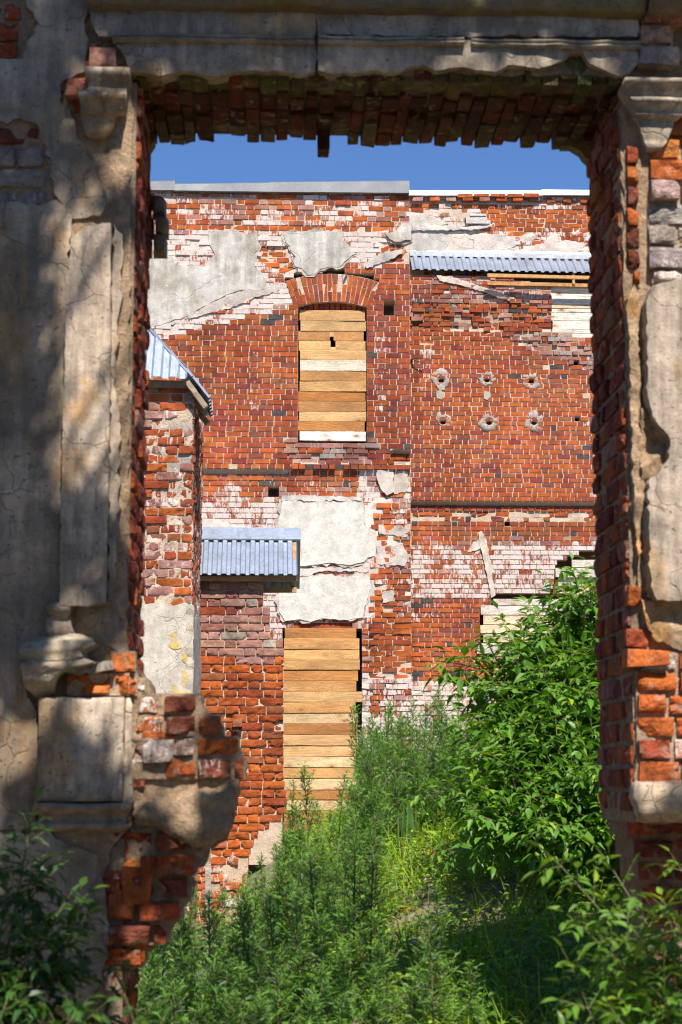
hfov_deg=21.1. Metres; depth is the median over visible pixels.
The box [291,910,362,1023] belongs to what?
mugwort plant
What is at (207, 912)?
mugwort plant
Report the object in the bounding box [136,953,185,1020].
mugwort plant
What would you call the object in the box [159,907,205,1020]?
mugwort plant
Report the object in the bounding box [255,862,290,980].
mugwort plant
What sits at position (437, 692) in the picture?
mugwort plant
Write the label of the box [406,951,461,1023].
mugwort plant
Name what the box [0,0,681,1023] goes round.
ruined wall
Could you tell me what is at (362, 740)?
mugwort plant
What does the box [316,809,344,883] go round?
mugwort plant
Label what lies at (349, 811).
mugwort plant
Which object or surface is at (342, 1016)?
mugwort plant
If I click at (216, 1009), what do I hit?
mugwort plant
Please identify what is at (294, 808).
mugwort plant
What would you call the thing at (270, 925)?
mugwort plant
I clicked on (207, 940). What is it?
mugwort plant
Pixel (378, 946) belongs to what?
mugwort plant
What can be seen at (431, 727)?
mugwort plant
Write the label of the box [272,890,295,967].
mugwort plant
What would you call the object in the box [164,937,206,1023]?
mugwort plant
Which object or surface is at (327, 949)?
mugwort plant
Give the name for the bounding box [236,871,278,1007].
mugwort plant
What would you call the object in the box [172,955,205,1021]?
mugwort plant
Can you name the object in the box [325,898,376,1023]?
mugwort plant
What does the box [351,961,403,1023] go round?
mugwort plant
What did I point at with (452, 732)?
mugwort plant
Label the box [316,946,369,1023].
mugwort plant
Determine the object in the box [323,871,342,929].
mugwort plant
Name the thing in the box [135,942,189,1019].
mugwort plant
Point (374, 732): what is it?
mugwort plant
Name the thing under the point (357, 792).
mugwort plant
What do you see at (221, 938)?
mugwort plant
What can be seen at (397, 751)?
mugwort plant
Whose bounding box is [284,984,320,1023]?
mugwort plant
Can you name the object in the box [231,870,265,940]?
mugwort plant
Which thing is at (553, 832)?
maple sapling
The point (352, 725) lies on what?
mugwort plant
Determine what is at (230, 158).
sky
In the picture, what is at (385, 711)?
mugwort plant
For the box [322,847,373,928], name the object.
mugwort plant
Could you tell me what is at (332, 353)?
boarded window
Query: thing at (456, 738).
mugwort plant
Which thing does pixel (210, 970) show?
mugwort plant
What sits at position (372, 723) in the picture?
mugwort plant
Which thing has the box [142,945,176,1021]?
mugwort plant
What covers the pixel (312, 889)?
mugwort plant
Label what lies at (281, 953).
mugwort plant
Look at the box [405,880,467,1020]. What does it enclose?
mugwort plant
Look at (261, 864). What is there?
mugwort plant
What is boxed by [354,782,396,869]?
mugwort plant
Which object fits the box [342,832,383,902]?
mugwort plant
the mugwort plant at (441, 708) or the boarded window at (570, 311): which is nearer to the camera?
the mugwort plant at (441, 708)
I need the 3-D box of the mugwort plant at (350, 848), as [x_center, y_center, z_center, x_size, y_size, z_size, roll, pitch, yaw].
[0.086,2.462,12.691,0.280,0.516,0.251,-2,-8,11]
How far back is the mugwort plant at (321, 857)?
10.94 m
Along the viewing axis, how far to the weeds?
9.28 m
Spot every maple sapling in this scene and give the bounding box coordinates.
[399,704,621,896]
[423,550,599,781]
[433,660,611,874]
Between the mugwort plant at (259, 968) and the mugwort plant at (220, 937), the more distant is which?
the mugwort plant at (220, 937)
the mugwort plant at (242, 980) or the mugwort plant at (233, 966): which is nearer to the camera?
the mugwort plant at (242, 980)
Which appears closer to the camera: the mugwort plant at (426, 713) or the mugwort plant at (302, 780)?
the mugwort plant at (302, 780)
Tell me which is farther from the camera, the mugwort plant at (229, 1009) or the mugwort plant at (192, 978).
the mugwort plant at (192, 978)
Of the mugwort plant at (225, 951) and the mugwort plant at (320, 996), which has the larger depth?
the mugwort plant at (225, 951)
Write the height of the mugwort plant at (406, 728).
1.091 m
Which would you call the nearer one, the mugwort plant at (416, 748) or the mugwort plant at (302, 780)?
the mugwort plant at (302, 780)
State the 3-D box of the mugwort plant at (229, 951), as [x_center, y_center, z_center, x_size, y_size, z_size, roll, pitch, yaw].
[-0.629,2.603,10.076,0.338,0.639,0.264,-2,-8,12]
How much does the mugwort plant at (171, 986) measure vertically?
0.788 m
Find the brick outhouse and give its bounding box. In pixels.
[140,328,212,941]
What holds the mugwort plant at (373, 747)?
on the ground
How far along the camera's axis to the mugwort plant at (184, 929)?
8.81 m
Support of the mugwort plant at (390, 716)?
on the ground
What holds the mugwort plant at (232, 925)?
on the ground
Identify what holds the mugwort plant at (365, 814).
on the ground
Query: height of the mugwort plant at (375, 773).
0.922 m
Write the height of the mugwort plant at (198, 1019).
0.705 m
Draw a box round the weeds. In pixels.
[134,790,632,1023]
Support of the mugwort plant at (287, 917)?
on the ground
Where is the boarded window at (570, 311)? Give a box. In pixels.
[551,287,592,336]
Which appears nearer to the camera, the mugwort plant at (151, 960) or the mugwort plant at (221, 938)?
the mugwort plant at (151, 960)
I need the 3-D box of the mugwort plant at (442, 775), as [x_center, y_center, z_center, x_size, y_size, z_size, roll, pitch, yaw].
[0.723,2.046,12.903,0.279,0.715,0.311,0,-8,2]
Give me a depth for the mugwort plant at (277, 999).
7.77 m
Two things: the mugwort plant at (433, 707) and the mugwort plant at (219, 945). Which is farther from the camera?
the mugwort plant at (433, 707)
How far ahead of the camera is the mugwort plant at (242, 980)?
7.87 m
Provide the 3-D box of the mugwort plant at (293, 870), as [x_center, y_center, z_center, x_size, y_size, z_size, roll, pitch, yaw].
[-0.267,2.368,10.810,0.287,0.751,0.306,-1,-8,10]
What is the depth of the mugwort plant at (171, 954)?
10.13 m
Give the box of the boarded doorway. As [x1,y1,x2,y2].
[284,628,362,831]
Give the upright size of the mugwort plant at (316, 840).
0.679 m
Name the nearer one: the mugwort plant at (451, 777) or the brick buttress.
the mugwort plant at (451, 777)
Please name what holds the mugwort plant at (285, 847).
on the ground
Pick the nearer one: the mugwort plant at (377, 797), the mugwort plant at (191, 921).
the mugwort plant at (191, 921)
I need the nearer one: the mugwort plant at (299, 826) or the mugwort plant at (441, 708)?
the mugwort plant at (299, 826)
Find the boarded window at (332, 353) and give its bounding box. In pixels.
[298,307,366,442]
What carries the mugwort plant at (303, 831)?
on the ground
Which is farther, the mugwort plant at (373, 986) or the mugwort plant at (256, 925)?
the mugwort plant at (256, 925)
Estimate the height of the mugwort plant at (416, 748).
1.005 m
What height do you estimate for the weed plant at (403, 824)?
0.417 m
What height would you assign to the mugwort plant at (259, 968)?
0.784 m
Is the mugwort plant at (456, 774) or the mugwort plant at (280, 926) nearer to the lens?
the mugwort plant at (280, 926)
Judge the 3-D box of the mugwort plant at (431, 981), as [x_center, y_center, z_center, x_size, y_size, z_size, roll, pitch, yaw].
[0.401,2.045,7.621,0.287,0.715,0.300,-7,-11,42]
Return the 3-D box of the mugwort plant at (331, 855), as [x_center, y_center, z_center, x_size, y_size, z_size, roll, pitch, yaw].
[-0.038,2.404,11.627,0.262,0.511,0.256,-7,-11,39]
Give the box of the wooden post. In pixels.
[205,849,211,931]
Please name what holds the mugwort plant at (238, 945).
on the ground
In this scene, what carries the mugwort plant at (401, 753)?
on the ground
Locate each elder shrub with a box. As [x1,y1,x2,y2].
[0,784,174,1023]
[520,837,681,1023]
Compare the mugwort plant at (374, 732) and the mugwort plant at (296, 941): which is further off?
the mugwort plant at (374, 732)
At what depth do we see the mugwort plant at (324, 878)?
10.33 m
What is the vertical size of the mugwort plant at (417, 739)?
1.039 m
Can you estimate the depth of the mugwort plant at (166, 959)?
10.22 m
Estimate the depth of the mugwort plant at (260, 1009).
7.44 m
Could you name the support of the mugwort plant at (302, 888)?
on the ground
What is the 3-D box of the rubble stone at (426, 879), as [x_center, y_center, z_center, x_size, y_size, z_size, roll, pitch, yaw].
[0.551,2.248,11.126,0.098,0.085,0.099,-3,-9,18]
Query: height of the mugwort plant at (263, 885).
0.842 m
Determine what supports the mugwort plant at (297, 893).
on the ground
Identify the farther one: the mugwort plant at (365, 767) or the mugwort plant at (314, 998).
the mugwort plant at (365, 767)
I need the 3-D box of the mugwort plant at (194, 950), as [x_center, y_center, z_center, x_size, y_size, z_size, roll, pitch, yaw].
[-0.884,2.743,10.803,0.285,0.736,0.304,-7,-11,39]
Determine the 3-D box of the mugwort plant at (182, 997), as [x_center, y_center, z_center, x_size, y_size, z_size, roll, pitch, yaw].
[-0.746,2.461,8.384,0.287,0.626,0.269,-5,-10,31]
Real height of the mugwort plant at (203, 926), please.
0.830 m
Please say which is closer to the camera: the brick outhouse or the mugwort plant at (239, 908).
the mugwort plant at (239, 908)
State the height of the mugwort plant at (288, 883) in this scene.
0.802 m
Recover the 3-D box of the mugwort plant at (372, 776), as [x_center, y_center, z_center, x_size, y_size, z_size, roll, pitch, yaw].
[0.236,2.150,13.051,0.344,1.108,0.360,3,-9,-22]
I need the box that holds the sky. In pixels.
[150,134,589,190]
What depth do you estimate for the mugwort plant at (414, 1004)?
7.90 m
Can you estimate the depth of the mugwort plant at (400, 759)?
14.11 m
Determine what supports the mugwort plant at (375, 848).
on the ground
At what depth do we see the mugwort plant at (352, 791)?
13.85 m
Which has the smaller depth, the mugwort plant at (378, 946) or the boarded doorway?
the mugwort plant at (378, 946)
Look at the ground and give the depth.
9.98 m
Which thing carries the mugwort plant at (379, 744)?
on the ground
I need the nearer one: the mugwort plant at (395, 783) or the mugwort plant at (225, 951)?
the mugwort plant at (225, 951)
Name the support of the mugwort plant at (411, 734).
on the ground
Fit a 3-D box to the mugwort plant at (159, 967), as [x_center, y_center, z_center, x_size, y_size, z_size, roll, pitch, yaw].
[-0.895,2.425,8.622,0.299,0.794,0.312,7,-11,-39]
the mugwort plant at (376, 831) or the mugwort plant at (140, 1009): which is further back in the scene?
the mugwort plant at (376, 831)
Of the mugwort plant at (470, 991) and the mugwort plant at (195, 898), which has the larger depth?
the mugwort plant at (195, 898)
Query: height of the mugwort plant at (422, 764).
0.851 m
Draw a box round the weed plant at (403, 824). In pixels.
[397,804,417,857]
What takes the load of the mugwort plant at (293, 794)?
on the ground
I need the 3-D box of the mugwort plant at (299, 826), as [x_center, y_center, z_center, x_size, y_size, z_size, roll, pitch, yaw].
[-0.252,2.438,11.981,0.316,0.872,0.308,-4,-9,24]
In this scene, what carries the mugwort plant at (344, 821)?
on the ground
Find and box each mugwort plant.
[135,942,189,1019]
[135,968,147,1017]
[135,986,150,1023]
[136,949,174,1023]
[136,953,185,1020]
[136,968,168,1023]
[139,945,173,1010]
[139,946,170,1019]
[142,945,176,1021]
[149,983,190,1023]
[150,921,192,1014]
[157,966,192,1023]
[158,903,208,1018]
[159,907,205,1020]
[159,933,187,1004]
[160,893,212,1020]
[162,916,206,1023]
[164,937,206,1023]
[164,980,196,1022]
[166,934,221,1023]
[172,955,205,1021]
[181,890,239,1020]
[182,981,226,1023]
[184,888,205,978]
[185,914,208,1010]
[186,991,218,1023]
[189,950,237,1023]
[193,889,221,1009]
[193,908,218,984]
[196,907,226,1012]
[196,938,236,1023]
[201,937,256,1023]
[202,919,228,983]
[203,891,234,987]
[205,956,248,1023]
[207,930,248,1022]
[208,926,241,1007]
[210,888,238,951]
[211,887,251,991]
[211,913,255,1015]
[211,987,250,1023]
[213,883,266,1023]
[216,906,273,1023]
[221,961,262,1023]
[228,931,295,1023]
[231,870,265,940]
[234,896,270,973]
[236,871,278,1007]
[237,871,284,994]
[238,881,264,963]
[238,910,264,1000]
[240,993,278,1023]
[241,943,307,1023]
[244,992,282,1023]
[246,891,309,1023]
[247,878,279,977]
[247,890,295,1012]
[250,826,296,932]
[250,852,273,923]
[251,969,291,1023]
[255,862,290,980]
[265,845,286,902]
[266,775,316,908]
[266,841,289,909]
[268,896,319,1023]
[269,800,306,923]
[269,875,309,978]
[271,849,311,957]
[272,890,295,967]
[274,856,313,981]
[276,843,308,904]
[276,947,322,1023]
[277,762,333,905]
[277,847,334,998]
[281,856,350,1016]
[282,866,315,928]
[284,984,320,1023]
[285,811,312,881]
[286,818,322,923]
[286,960,338,1023]
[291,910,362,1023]
[297,910,364,1022]
[300,837,331,931]
[303,867,336,959]
[306,831,330,903]
[307,862,344,954]
[309,799,335,862]
[309,941,364,1023]
[311,771,364,887]
[311,978,349,1023]
[313,858,353,952]
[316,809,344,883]
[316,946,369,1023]
[320,850,348,926]
[320,991,354,1023]
[321,811,382,980]
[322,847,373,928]
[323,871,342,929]
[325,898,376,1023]
[329,787,362,863]
[331,920,371,1023]
[332,783,361,841]
[333,805,361,880]
[334,702,365,828]
[336,760,371,834]
[339,797,376,878]
[339,830,362,881]
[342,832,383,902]
[345,709,387,810]
[345,858,394,988]
[345,860,371,930]
[346,726,383,839]
[346,733,386,840]
[346,782,370,865]
[348,819,395,923]
[348,939,408,1023]
[351,736,393,861]
[351,736,401,867]
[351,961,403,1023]
[353,801,391,874]
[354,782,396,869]
[356,753,393,827]
[357,813,404,909]
[358,732,395,862]
[359,727,385,827]
[359,910,410,1023]
[359,995,386,1023]
[368,721,388,827]
[369,752,414,849]
[373,741,401,864]
[375,699,396,803]
[377,718,399,829]
[378,711,410,837]
[384,700,408,813]
[386,739,416,834]
[387,712,416,822]
[388,932,453,1022]
[389,718,419,821]
[391,716,411,808]
[391,965,436,1023]
[401,695,427,803]
[401,723,435,820]
[401,915,478,1023]
[402,743,440,841]
[403,708,417,810]
[403,728,421,794]
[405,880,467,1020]
[406,740,437,842]
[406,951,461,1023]
[408,717,441,827]
[409,696,441,808]
[409,701,439,813]
[416,745,448,835]
[419,685,452,826]
[421,717,441,818]
[427,746,455,819]
[427,751,458,830]
[429,696,450,820]
[430,717,462,833]
[432,739,459,820]
[435,721,459,794]
[435,721,466,799]
[437,688,474,797]
[440,745,464,832]
[444,727,470,827]
[444,959,496,1023]
[452,719,473,796]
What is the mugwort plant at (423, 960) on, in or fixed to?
on the ground
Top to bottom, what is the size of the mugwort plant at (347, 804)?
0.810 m
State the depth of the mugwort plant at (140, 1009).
7.69 m
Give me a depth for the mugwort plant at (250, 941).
10.68 m
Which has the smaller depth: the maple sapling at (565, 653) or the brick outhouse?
the maple sapling at (565, 653)
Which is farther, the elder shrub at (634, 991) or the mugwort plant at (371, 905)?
the mugwort plant at (371, 905)
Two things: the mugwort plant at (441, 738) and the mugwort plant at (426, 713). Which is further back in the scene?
the mugwort plant at (426, 713)
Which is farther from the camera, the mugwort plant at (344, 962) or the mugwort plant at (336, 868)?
the mugwort plant at (336, 868)
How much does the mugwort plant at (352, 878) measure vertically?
1.013 m
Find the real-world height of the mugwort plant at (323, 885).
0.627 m
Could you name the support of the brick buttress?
on the ground
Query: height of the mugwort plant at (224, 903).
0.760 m
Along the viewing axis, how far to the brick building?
26.71 m
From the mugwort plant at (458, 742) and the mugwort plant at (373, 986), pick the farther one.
the mugwort plant at (458, 742)
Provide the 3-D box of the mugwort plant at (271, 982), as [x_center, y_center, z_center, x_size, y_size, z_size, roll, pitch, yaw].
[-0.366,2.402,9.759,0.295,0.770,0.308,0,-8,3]
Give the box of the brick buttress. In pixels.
[197,527,300,925]
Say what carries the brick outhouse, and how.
on the ground
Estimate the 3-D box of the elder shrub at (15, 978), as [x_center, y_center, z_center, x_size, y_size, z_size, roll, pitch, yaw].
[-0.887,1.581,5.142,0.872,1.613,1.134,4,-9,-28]
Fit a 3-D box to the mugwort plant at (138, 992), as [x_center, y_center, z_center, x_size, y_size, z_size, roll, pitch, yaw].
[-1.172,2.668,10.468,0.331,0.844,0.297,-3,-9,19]
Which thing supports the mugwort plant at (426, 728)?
on the ground
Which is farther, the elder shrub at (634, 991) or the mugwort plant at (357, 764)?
the mugwort plant at (357, 764)
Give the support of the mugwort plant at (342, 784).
on the ground
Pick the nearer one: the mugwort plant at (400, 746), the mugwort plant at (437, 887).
the mugwort plant at (437, 887)
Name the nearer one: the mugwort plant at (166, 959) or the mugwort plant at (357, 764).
the mugwort plant at (166, 959)
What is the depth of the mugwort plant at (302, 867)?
12.38 m
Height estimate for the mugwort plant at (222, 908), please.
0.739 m
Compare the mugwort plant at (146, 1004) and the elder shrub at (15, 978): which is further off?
the mugwort plant at (146, 1004)
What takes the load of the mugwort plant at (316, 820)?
on the ground
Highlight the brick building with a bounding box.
[148,180,412,875]
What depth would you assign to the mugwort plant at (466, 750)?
13.49 m
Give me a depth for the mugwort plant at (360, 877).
10.95 m
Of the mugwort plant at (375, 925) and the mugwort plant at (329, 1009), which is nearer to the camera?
the mugwort plant at (329, 1009)
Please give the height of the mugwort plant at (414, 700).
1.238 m
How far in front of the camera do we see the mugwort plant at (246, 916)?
8.98 m
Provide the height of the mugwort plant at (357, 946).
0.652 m
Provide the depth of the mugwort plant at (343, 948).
8.41 m
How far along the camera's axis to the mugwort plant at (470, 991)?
7.72 m
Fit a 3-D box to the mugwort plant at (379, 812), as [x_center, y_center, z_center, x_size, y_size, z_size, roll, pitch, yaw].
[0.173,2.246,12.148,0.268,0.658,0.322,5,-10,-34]
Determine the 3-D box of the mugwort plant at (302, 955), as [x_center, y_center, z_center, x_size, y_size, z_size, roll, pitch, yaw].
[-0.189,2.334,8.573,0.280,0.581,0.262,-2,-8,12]
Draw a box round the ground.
[135,823,629,1023]
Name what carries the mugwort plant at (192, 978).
on the ground
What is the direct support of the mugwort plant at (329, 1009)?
on the ground
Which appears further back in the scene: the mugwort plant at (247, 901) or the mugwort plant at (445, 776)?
the mugwort plant at (445, 776)
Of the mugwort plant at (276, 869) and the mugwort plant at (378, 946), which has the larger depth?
the mugwort plant at (276, 869)
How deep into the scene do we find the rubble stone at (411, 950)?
9.66 m
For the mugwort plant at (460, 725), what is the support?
on the ground
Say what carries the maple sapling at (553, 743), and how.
on the ground
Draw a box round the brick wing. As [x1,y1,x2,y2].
[409,190,597,794]
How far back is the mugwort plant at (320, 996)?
7.76 m
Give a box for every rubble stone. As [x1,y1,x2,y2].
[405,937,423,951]
[424,875,438,887]
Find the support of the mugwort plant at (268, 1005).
on the ground
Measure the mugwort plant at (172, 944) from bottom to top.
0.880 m
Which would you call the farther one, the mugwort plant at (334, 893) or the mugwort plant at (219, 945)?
the mugwort plant at (334, 893)
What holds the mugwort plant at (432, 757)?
on the ground
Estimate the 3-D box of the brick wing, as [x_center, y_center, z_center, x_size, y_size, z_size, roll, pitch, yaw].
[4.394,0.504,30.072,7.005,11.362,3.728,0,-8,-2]
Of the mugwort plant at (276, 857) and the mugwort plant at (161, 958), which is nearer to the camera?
the mugwort plant at (161, 958)
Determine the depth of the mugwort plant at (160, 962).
10.55 m
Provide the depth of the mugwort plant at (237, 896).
10.55 m
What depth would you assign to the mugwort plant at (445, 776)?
13.65 m
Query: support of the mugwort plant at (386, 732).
on the ground
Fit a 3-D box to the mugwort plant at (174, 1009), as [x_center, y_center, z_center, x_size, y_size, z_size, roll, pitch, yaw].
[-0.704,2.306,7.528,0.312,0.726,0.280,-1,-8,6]
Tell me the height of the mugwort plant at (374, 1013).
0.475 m
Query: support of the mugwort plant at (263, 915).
on the ground

